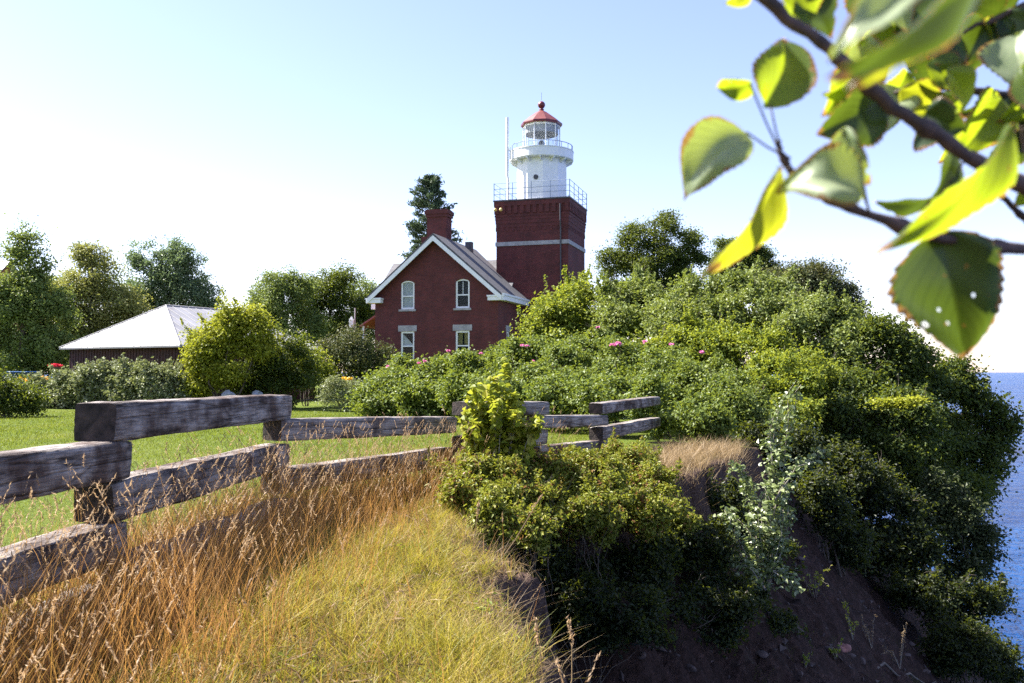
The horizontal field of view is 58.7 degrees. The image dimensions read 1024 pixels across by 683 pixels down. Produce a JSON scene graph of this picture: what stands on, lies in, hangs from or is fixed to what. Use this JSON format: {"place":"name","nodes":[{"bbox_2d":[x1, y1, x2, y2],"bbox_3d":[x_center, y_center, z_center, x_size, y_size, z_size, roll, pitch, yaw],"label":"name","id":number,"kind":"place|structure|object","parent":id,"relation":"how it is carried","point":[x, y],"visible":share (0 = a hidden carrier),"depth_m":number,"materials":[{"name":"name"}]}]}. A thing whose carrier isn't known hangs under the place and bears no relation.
{"place":"outdoors","nodes":[
{"label":"outdoors","id":0,"kind":"place"},
{"bbox_2d":[0,406,599,682],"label":"dry grass","id":1,"kind":"structure","parent":0,"point":[323,510],"depth_m":5.43,"materials":[{"name":"brown plant"}]},
{"bbox_2d":[0,472,600,682],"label":"bank grass","id":2,"kind":"structure","parent":0,"point":[457,643],"depth_m":5.44,"materials":[{"name":"plant"}]},
{"bbox_2d":[0,410,627,601],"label":"lawn grass","id":3,"kind":"structure","parent":0,"point":[62,427],"depth_m":21.97,"materials":[{"name":"green plant"}]},
{"bbox_2d":[0,382,991,682],"bbox_3d":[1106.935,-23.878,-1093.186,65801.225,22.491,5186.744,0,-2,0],"label":"ground","id":4,"kind":"structure","parent":0,"point":[806,606],"depth_m":14.17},
{"bbox_2d":[0,261,18,376],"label":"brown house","id":5,"kind":"structure","parent":4,"relation":"on","point":[3,268],"depth_m":79.96,"materials":[{"name":"wood"}]},
{"bbox_2d":[0,360,66,417],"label":"shrub","id":6,"kind":"object","parent":4,"relation":"on","point":[14,398],"visible":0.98,"depth_m":35.71,"materials":[{"name":"green plant"}]},
{"bbox_2d":[23,370,57,407],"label":"garden plant","id":7,"kind":"object","parent":4,"relation":"on","point":[39,379],"visible":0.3,"depth_m":45.65,"materials":[{"name":"green plant"}]},
{"bbox_2d":[0,213,90,379],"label":"broadleaf tree","id":8,"kind":"object","parent":4,"relation":"on","point":[25,305],"visible":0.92,"depth_m":61.47,"materials":[{"name":"green plant"}]},
{"bbox_2d":[47,363,63,369],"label":"flower basket","id":9,"kind":"object","parent":4,"relation":"on","point":[57,366],"visible":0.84,"depth_m":54.46,"materials":[{"name":"red plant"}]},
{"bbox_2d":[41,364,77,408],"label":"garden plant","id":10,"kind":"object","parent":4,"relation":"on","point":[66,402],"visible":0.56,"depth_m":44.98,"materials":[{"name":"green plant"}]},
{"bbox_2d":[57,356,106,408],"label":"garden plant","id":11,"kind":"object","parent":4,"relation":"on","point":[80,381],"visible":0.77,"depth_m":44.45,"materials":[{"name":"green plant"}]},
{"bbox_2d":[27,236,154,362],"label":"broadleaf tree","id":12,"kind":"object","parent":4,"relation":"on","point":[125,305],"visible":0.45,"depth_m":67.44,"materials":[{"name":"green plant"}]},
{"bbox_2d":[85,355,120,400],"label":"garden plant","id":13,"kind":"object","parent":4,"relation":"on","point":[107,378],"visible":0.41,"depth_m":44.52,"materials":[{"name":"green plant"}]},
{"bbox_2d":[1,265,222,374],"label":"broadleaf tree","id":14,"kind":"object","parent":4,"relation":"on","point":[128,281],"visible":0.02,"depth_m":75.89,"materials":[{"name":"green plant"}]},
{"bbox_2d":[101,352,148,400],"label":"garden plant","id":15,"kind":"object","parent":4,"relation":"on","point":[124,367],"visible":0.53,"depth_m":43.90,"materials":[{"name":"green plant"}]},
{"bbox_2d":[124,356,174,399],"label":"garden plant","id":16,"kind":"object","parent":4,"relation":"on","point":[151,372],"visible":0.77,"depth_m":43.41,"materials":[{"name":"green plant"}]},
{"bbox_2d":[143,358,193,399],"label":"garden plant","id":17,"kind":"object","parent":4,"relation":"on","point":[173,379],"visible":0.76,"depth_m":43.45,"materials":[{"name":"green plant"}]},
{"bbox_2d":[113,233,231,312],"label":"broadleaf tree","id":18,"kind":"object","parent":4,"relation":"on","point":[166,285],"visible":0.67,"depth_m":73.49,"materials":[{"name":"green plant"}]},
{"bbox_2d":[59,305,324,399],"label":"shed","id":19,"kind":"structure","parent":4,"relation":"on","point":[149,334],"depth_m":55.01,"materials":[{"name":"metal"}]},
{"bbox_2d":[221,390,235,395],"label":"boulder","id":20,"kind":"object","parent":4,"relation":"on","point":[226,393],"visible":0.75,"depth_m":42.96,"materials":[{"name":"stone"}]},
{"bbox_2d":[174,287,283,397],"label":"yellow shrub","id":21,"kind":"object","parent":4,"relation":"on","point":[214,343],"visible":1,"depth_m":43.53,"materials":[{"name":"green plant"}]},
{"bbox_2d":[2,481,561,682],"bbox_3d":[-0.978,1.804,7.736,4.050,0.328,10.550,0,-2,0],"label":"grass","id":22,"kind":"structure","parent":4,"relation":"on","point":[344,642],"depth_m":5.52,"materials":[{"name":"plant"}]},
{"bbox_2d":[231,325,336,407],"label":"shrub","id":23,"kind":"object","parent":4,"relation":"on","point":[268,380],"visible":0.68,"depth_m":44.99,"materials":[{"name":"green plant"}]},
{"bbox_2d":[237,259,343,344],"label":"broadleaf tree","id":24,"kind":"object","parent":4,"relation":"on","point":[276,291],"visible":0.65,"depth_m":83.03,"materials":[{"name":"green plant"}]},
{"bbox_2d":[280,334,353,405],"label":"shrub","id":25,"kind":"object","parent":4,"relation":"on","point":[328,372],"visible":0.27,"depth_m":47.83,"materials":[{"name":"green plant"}]},
{"bbox_2d":[0,394,660,650],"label":"timber fence","id":26,"kind":"object","parent":4,"relation":"on","point":[106,433],"visible":0.66,"depth_m":6.61,"materials":[{"name":"grey wood"}]},
{"bbox_2d":[294,257,374,389],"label":"broadleaf tree","id":27,"kind":"object","parent":4,"relation":"on","point":[334,282],"visible":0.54,"depth_m":87.30,"materials":[{"name":"green plant"}]},
{"bbox_2d":[311,374,361,411],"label":"flowering plant","id":28,"kind":"object","parent":4,"relation":"on","point":[332,382],"visible":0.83,"depth_m":41.73,"materials":[{"name":"green plant"}]},
{"bbox_2d":[184,507,519,682],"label":"weeds","id":29,"kind":"object","parent":4,"relation":"on","point":[361,583],"visible":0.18,"depth_m":6.09,"materials":[{"name":"green plant"}]},
{"bbox_2d":[349,308,355,329],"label":"post","id":30,"kind":"object","parent":4,"relation":"on","point":[352,321],"visible":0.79,"depth_m":62.03,"materials":[{"name":"white wood"}]},
{"bbox_2d":[311,320,398,404],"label":"shrub","id":31,"kind":"object","parent":4,"relation":"on","point":[356,357],"visible":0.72,"depth_m":49.51,"materials":[{"name":"green plant"}]},
{"bbox_2d":[341,273,379,354],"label":"broadleaf tree","id":32,"kind":"object","parent":4,"relation":"on","point":[369,289],"visible":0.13,"depth_m":91.29,"materials":[{"name":"green plant"}]},
{"bbox_2d":[342,349,423,416],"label":"rose bush","id":33,"kind":"object","parent":4,"relation":"on","point":[369,399],"visible":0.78,"depth_m":35.05,"materials":[{"name":"green plant"}]},
{"bbox_2d":[382,350,466,416],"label":"rose bush","id":34,"kind":"object","parent":4,"relation":"on","point":[416,392],"visible":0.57,"depth_m":32.19,"materials":[{"name":"green plant"}]},
{"bbox_2d":[398,173,466,258],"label":"pine tree","id":35,"kind":"object","parent":4,"relation":"on","point":[431,195],"visible":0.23,"depth_m":76.73,"materials":[{"name":"green plant"}]},
{"bbox_2d":[430,344,492,424],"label":"rose bush","id":36,"kind":"object","parent":4,"relation":"on","point":[457,384],"visible":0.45,"depth_m":30.36,"materials":[{"name":"green plant"}]},
{"bbox_2d":[415,447,531,549],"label":"shrub","id":37,"kind":"object","parent":4,"relation":"on","point":[496,499],"visible":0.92,"depth_m":10.01,"materials":[{"name":"green plant"}]},
{"bbox_2d":[360,92,587,377],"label":"lighthouse","id":38,"kind":"object","parent":4,"relation":"on","point":[437,290],"visible":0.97,"depth_m":59.29,"materials":[{"name":"red brick"}]},
{"bbox_2d":[399,281,415,311],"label":"window","id":39,"kind":"structure","parent":38,"relation":"in","point":[407,287],"depth_m":57.51,"materials":[{"name":"white glass"}]},
{"bbox_2d":[398,325,416,361],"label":"window","id":40,"kind":"structure","parent":38,"relation":"in","point":[407,341],"depth_m":57.43,"materials":[{"name":"white paint"}]},
{"bbox_2d":[453,279,470,309],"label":"window","id":41,"kind":"structure","parent":38,"relation":"in","point":[464,294],"depth_m":56.49,"materials":[{"name":"white paint"}]},
{"bbox_2d":[453,324,471,352],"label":"window","id":42,"kind":"structure","parent":38,"relation":"in","point":[462,331],"depth_m":56.34,"materials":[{"name":"white paint"}]},
{"bbox_2d":[471,500,480,561],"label":"dry stalk","id":43,"kind":"object","parent":4,"relation":"on","point":[478,505],"visible":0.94,"depth_m":7.55,"materials":[{"name":"plant"}]},
{"bbox_2d":[458,357,544,480],"bbox_3d":[-0.140,1.023,11.822,1.144,1.668,1.167,0,-2,0],"label":"sapling","id":44,"kind":"object","parent":4,"relation":"on","point":[502,428],"visible":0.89,"depth_m":11.69,"materials":[{"name":"green plant"}]},
{"bbox_2d":[430,479,596,682],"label":"edge grass","id":45,"kind":"structure","parent":4,"relation":"on","point":[503,601],"depth_m":6.22,"materials":[{"name":"plant"}]},
{"bbox_2d":[463,327,570,428],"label":"rose bush","id":46,"kind":"object","parent":4,"relation":"on","point":[522,355],"visible":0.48,"depth_m":29.99,"materials":[{"name":"green plant"}]},
{"bbox_2d":[500,493,542,560],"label":"dry stalk","id":47,"kind":"object","parent":4,"relation":"on","point":[540,497],"visible":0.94,"depth_m":8.09,"materials":[{"name":"plant"}]},
{"bbox_2d":[491,445,574,613],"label":"shrub","id":48,"kind":"object","parent":4,"relation":"on","point":[541,524],"visible":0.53,"depth_m":10.72,"materials":[{"name":"green plant"}]},
{"bbox_2d":[531,616,543,682],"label":"dry stalk","id":49,"kind":"object","parent":4,"relation":"on","point":[537,633],"visible":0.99,"depth_m":4.65,"materials":[{"name":"plant"}]},
{"bbox_2d":[519,333,599,431],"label":"rose bush","id":50,"kind":"object","parent":4,"relation":"on","point":[551,390],"visible":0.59,"depth_m":25.50,"materials":[{"name":"green plant"}]},
{"bbox_2d":[555,658,564,682],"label":"dry stalk","id":51,"kind":"object","parent":4,"relation":"on","point":[559,666],"visible":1,"depth_m":4.45,"materials":[{"name":"plant"}]},
{"bbox_2d":[506,534,618,607],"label":"hanging shrub","id":52,"kind":"object","parent":4,"relation":"on","point":[558,567],"visible":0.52,"depth_m":11.57,"materials":[{"name":"green plant"}]},
{"bbox_2d":[479,326,646,414],"bbox_3d":[2.341,1.257,32.951,7.098,3.570,2.987,0,-2,0],"label":"rose bush","id":53,"kind":"object","parent":4,"relation":"on","point":[577,339],"visible":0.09,"depth_m":32.87,"materials":[{"name":"green plant"}]},
{"bbox_2d":[509,264,617,343],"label":"shrub","id":54,"kind":"object","parent":4,"relation":"on","point":[563,315],"visible":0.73,"depth_m":37.09,"materials":[{"name":"green plant"}]},
{"bbox_2d":[565,615,574,682],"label":"dry stalk","id":55,"kind":"object","parent":4,"relation":"on","point":[570,629],"visible":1,"depth_m":4.59,"materials":[{"name":"plant"}]},
{"bbox_2d":[533,440,637,580],"bbox_3d":[1.008,2.390,11.944,1.339,2.053,2.689,0,-2,13],"label":"shrub","id":56,"kind":"object","parent":4,"relation":"on","point":[604,476],"visible":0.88,"depth_m":11.41,"materials":[{"name":"green plant"}]},
{"bbox_2d":[510,551,679,682],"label":"hanging shrub","id":57,"kind":"object","parent":4,"relation":"on","point":[591,601],"visible":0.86,"depth_m":11.08,"materials":[{"name":"green plant"}]},
{"bbox_2d":[546,481,664,573],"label":"shrub","id":58,"kind":"object","parent":4,"relation":"on","point":[612,533],"visible":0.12,"depth_m":11.84,"materials":[{"name":"green plant"}]},
{"bbox_2d":[563,333,666,426],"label":"rose bush","id":59,"kind":"object","parent":4,"relation":"on","point":[615,361],"visible":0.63,"depth_m":23.99,"materials":[{"name":"green plant"}]},
{"bbox_2d":[577,262,683,416],"bbox_3d":[4.642,-0.093,36.929,4.866,6.589,3.916,1,-2,-32],"label":"shrub","id":60,"kind":"object","parent":4,"relation":"on","point":[615,315],"visible":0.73,"depth_m":36.43,"materials":[{"name":"green plant"}]},
{"bbox_2d":[586,528,687,607],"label":"hanging shrub","id":61,"kind":"object","parent":4,"relation":"on","point":[647,562],"visible":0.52,"depth_m":12.17,"materials":[{"name":"green plant"}]},
{"bbox_2d":[637,651,645,659],"bbox_3d":[1.604,3.947,11.433,0.164,0.098,0.097,0,-2,0],"label":"stone","id":62,"kind":"object","parent":4,"relation":"on","point":[642,655],"visible":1,"depth_m":11.40,"materials":[{"name":"grey stone"}]},
{"bbox_2d":[596,427,707,548],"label":"shrub","id":63,"kind":"object","parent":4,"relation":"on","point":[641,460],"visible":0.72,"depth_m":12.63,"materials":[{"name":"green plant"}]},
{"bbox_2d":[590,207,717,291],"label":"broadleaf tree","id":64,"kind":"object","parent":4,"relation":"on","point":[682,256],"visible":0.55,"depth_m":75.50,"materials":[{"name":"green plant"}]},
{"bbox_2d":[617,337,707,440],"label":"rose bush","id":65,"kind":"object","parent":4,"relation":"on","point":[676,368],"visible":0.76,"depth_m":22.52,"materials":[{"name":"green plant"}]},
{"bbox_2d":[633,262,748,342],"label":"shrub","id":66,"kind":"object","parent":4,"relation":"on","point":[672,302],"visible":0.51,"depth_m":34.50,"materials":[{"name":"green plant"}]},
{"bbox_2d":[686,664,696,671],"bbox_3d":[2.328,4.247,11.824,0.162,0.129,0.137,-1,-2,36],"label":"stone","id":67,"kind":"object","parent":4,"relation":"on","point":[690,668],"visible":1,"depth_m":11.77,"materials":[{"name":"grey stone"}]},
{"bbox_2d":[621,433,765,571],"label":"straw grass","id":68,"kind":"structure","parent":4,"relation":"on","point":[670,456],"depth_m":16.66,"materials":[{"name":"beige plant"}]},
{"bbox_2d":[658,508,744,602],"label":"hanging shrub","id":69,"kind":"object","parent":4,"relation":"on","point":[714,552],"visible":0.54,"depth_m":13.16,"materials":[{"name":"green plant"}]},
{"bbox_2d":[626,298,787,374],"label":"shrub","id":70,"kind":"object","parent":4,"relation":"on","point":[729,341],"visible":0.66,"depth_m":28.47,"materials":[{"name":"green plant"}]},
{"bbox_2d":[658,349,776,447],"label":"rose bush","id":71,"kind":"object","parent":4,"relation":"on","point":[723,405],"visible":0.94,"depth_m":20.65,"materials":[{"name":"green plant"}]},
{"bbox_2d":[665,573,771,657],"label":"hanging shrub","id":72,"kind":"object","parent":4,"relation":"on","point":[732,613],"visible":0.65,"depth_m":12.47,"materials":[{"name":"green plant"}]},
{"bbox_2d":[700,234,785,366],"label":"broadleaf tree","id":73,"kind":"object","parent":4,"relation":"on","point":[762,252],"visible":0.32,"depth_m":81.39,"materials":[{"name":"green plant"}]},
{"bbox_2d":[554,507,942,682],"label":"gravel","id":74,"kind":"structure","parent":4,"relation":"on","point":[781,649],"depth_m":14.12,"materials":[{"name":"stone"}]},
{"bbox_2d":[563,511,939,682],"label":"slope grass","id":75,"kind":"structure","parent":4,"relation":"on","point":[789,633],"depth_m":14.14,"materials":[{"name":"green plant"}]},
{"bbox_2d":[704,468,807,585],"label":"hanging shrub","id":76,"kind":"object","parent":4,"relation":"on","point":[730,494],"visible":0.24,"depth_m":15.18,"materials":[{"name":"green plant"}]},
{"bbox_2d":[699,255,814,358],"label":"shrub","id":77,"kind":"object","parent":4,"relation":"on","point":[757,288],"visible":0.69,"depth_m":33.42,"materials":[{"name":"green plant"}]},
{"bbox_2d":[756,650,768,657],"bbox_3d":[3.654,4.582,13.312,0.198,0.110,0.138,0,-2,0],"label":"stone","id":78,"kind":"object","parent":4,"relation":"on","point":[762,654],"visible":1,"depth_m":13.29,"materials":[{"name":"grey stone"}]},
{"bbox_2d":[722,567,813,651],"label":"hanging shrub","id":79,"kind":"object","parent":4,"relation":"on","point":[783,622],"visible":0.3,"depth_m":13.96,"materials":[{"name":"green plant"}]},
{"bbox_2d":[713,379,830,597],"bbox_3d":[3.796,2.133,13.459,1.600,3.150,1.256,2,-3,-40],"label":"sapling","id":80,"kind":"object","parent":4,"relation":"on","point":[764,554],"visible":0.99,"depth_m":13.51,"materials":[{"name":"green plant"}]},
{"bbox_2d":[725,411,849,496],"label":"shrub","id":81,"kind":"object","parent":4,"relation":"on","point":[802,436],"visible":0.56,"depth_m":20.15,"materials":[{"name":"green plant"}]},
{"bbox_2d":[742,314,846,436],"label":"shrub","id":82,"kind":"object","parent":4,"relation":"on","point":[811,371],"visible":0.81,"depth_m":25.57,"materials":[{"name":"green plant"}]},
{"bbox_2d":[801,652,811,666],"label":"slope plant","id":83,"kind":"object","parent":4,"relation":"on","point":[805,659],"visible":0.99,"depth_m":13.97,"materials":[{"name":"green plant"}]},
{"bbox_2d":[750,252,873,331],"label":"broadleaf tree","id":84,"kind":"object","parent":4,"relation":"on","point":[816,273],"visible":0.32,"depth_m":55.34,"materials":[{"name":"green plant"}]},
{"bbox_2d":[800,565,831,597],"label":"slope plant","id":85,"kind":"object","parent":4,"relation":"on","point":[817,577],"visible":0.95,"depth_m":16.30,"materials":[{"name":"green plant"}]},
{"bbox_2d":[758,279,885,427],"bbox_3d":[10.420,1.570,30.864,4.231,7.505,4.308,0,-2,0],"label":"shrub","id":86,"kind":"object","parent":4,"relation":"on","point":[822,317],"visible":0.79,"depth_m":30.44,"materials":[{"name":"green plant"}]},
{"bbox_2d":[765,355,902,438],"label":"shrub","id":87,"kind":"object","parent":4,"relation":"on","point":[876,376],"visible":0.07,"depth_m":27.98,"materials":[{"name":"green plant"}]},
{"bbox_2d":[829,637,844,658],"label":"slope plant","id":88,"kind":"object","parent":4,"relation":"on","point":[835,651],"visible":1,"depth_m":14.75,"materials":[{"name":"green plant"}]},
{"bbox_2d":[788,462,888,579],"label":"shrub","id":89,"kind":"object","parent":4,"relation":"on","point":[822,500],"visible":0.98,"depth_m":19.11,"materials":[{"name":"green plant"}]},
{"bbox_2d":[838,643,851,652],"bbox_3d":[5.592,5.218,15.516,0.384,0.122,0.254,1,-2,-26],"label":"stone","id":90,"kind":"object","parent":4,"relation":"on","point":[845,648],"visible":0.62,"depth_m":15.46,"materials":[{"name":"stone"}]},
{"bbox_2d":[842,601,858,638],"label":"slope plant","id":91,"kind":"object","parent":4,"relation":"on","point":[849,624],"visible":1,"depth_m":16.49,"materials":[{"name":"green plant"}]},
{"bbox_2d":[680,0,1023,357],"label":"overhanging tree","id":92,"kind":"object","parent":4,"relation":"on","point":[948,47],"visible":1,"depth_m":0.77,"materials":[{"name":"green plant"}]},
{"bbox_2d":[793,433,939,571],"bbox_3d":[8.821,4.033,22.931,3.622,3.463,2.398,0,-2,0],"label":"shrub","id":93,"kind":"object","parent":4,"relation":"on","point":[883,493],"visible":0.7,"depth_m":22.48,"materials":[{"name":"green plant"}]},
{"bbox_2d":[861,614,876,647],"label":"slope plant","id":94,"kind":"object","parent":4,"relation":"on","point":[867,634],"visible":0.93,"depth_m":17.33,"materials":[{"name":"green plant"}]},
{"bbox_2d":[813,363,964,480],"bbox_3d":[10.481,3.388,25.095,4.692,5.638,4.473,0,-2,0],"label":"bush","id":95,"kind":"object","parent":4,"relation":"on","point":[900,423],"visible":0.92,"depth_m":25.46,"materials":[{"name":"green plant"}]},
{"bbox_2d":[884,622,906,668],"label":"slope plant","id":96,"kind":"object","parent":4,"relation":"on","point":[902,642],"visible":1,"depth_m":17.54,"materials":[{"name":"green plant"}]},
{"bbox_2d":[840,308,961,520],"bbox_3d":[12.235,2.717,29.965,4.719,7.604,3.074,0,-2,0],"label":"bush","id":97,"kind":"object","parent":4,"relation":"on","point":[907,356],"visible":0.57,"depth_m":29.49,"materials":[{"name":"green plant"}]},
{"bbox_2d":[852,503,959,612],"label":"shrub","id":98,"kind":"object","parent":4,"relation":"on","point":[915,545],"visible":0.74,"depth_m":21.89,"materials":[{"name":"green plant"}]},
{"bbox_2d":[877,662,936,682],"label":"fallen branch","id":99,"kind":"object","parent":4,"relation":"on","point":[891,669],"visible":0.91,"depth_m":17.08,"materials":[{"name":"wood"}]},
{"bbox_2d":[873,424,1005,570],"bbox_3d":[13.300,5.656,28.660,4.377,6.165,3.496,0,-2,0],"label":"shrub","id":100,"kind":"object","parent":4,"relation":"on","point":[978,485],"visible":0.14,"depth_m":28.52,"materials":[{"name":"green plant"}]},
{"bbox_2d":[871,555,1023,682],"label":"shrub","id":101,"kind":"object","parent":4,"relation":"on","point":[931,592],"visible":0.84,"depth_m":20.96,"materials":[{"name":"green plant"}]},
{"bbox_2d":[902,459,1020,681],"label":"shrub","id":102,"kind":"object","parent":4,"relation":"on","point":[956,509],"visible":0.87,"depth_m":24.43,"materials":[{"name":"green leaves"},{"name":"bark"}]},
{"bbox_2d":[914,607,1023,682],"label":"shrub","id":103,"kind":"object","parent":4,"relation":"on","point":[970,645],"visible":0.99,"depth_m":19.55,"materials":[{"name":"green plant"}]},
{"bbox_2d":[931,353,1023,570],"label":"bush","id":104,"kind":"object","parent":4,"relation":"on","point":[987,443],"visible":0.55,"depth_m":30.44,"materials":[{"name":"green plant"}]},
{"bbox_2d":[0,0,1023,371],"label":"sky","id":105,"kind":"structure","parent":0,"point":[258,133],"materials":[{"name":"blue"}]},
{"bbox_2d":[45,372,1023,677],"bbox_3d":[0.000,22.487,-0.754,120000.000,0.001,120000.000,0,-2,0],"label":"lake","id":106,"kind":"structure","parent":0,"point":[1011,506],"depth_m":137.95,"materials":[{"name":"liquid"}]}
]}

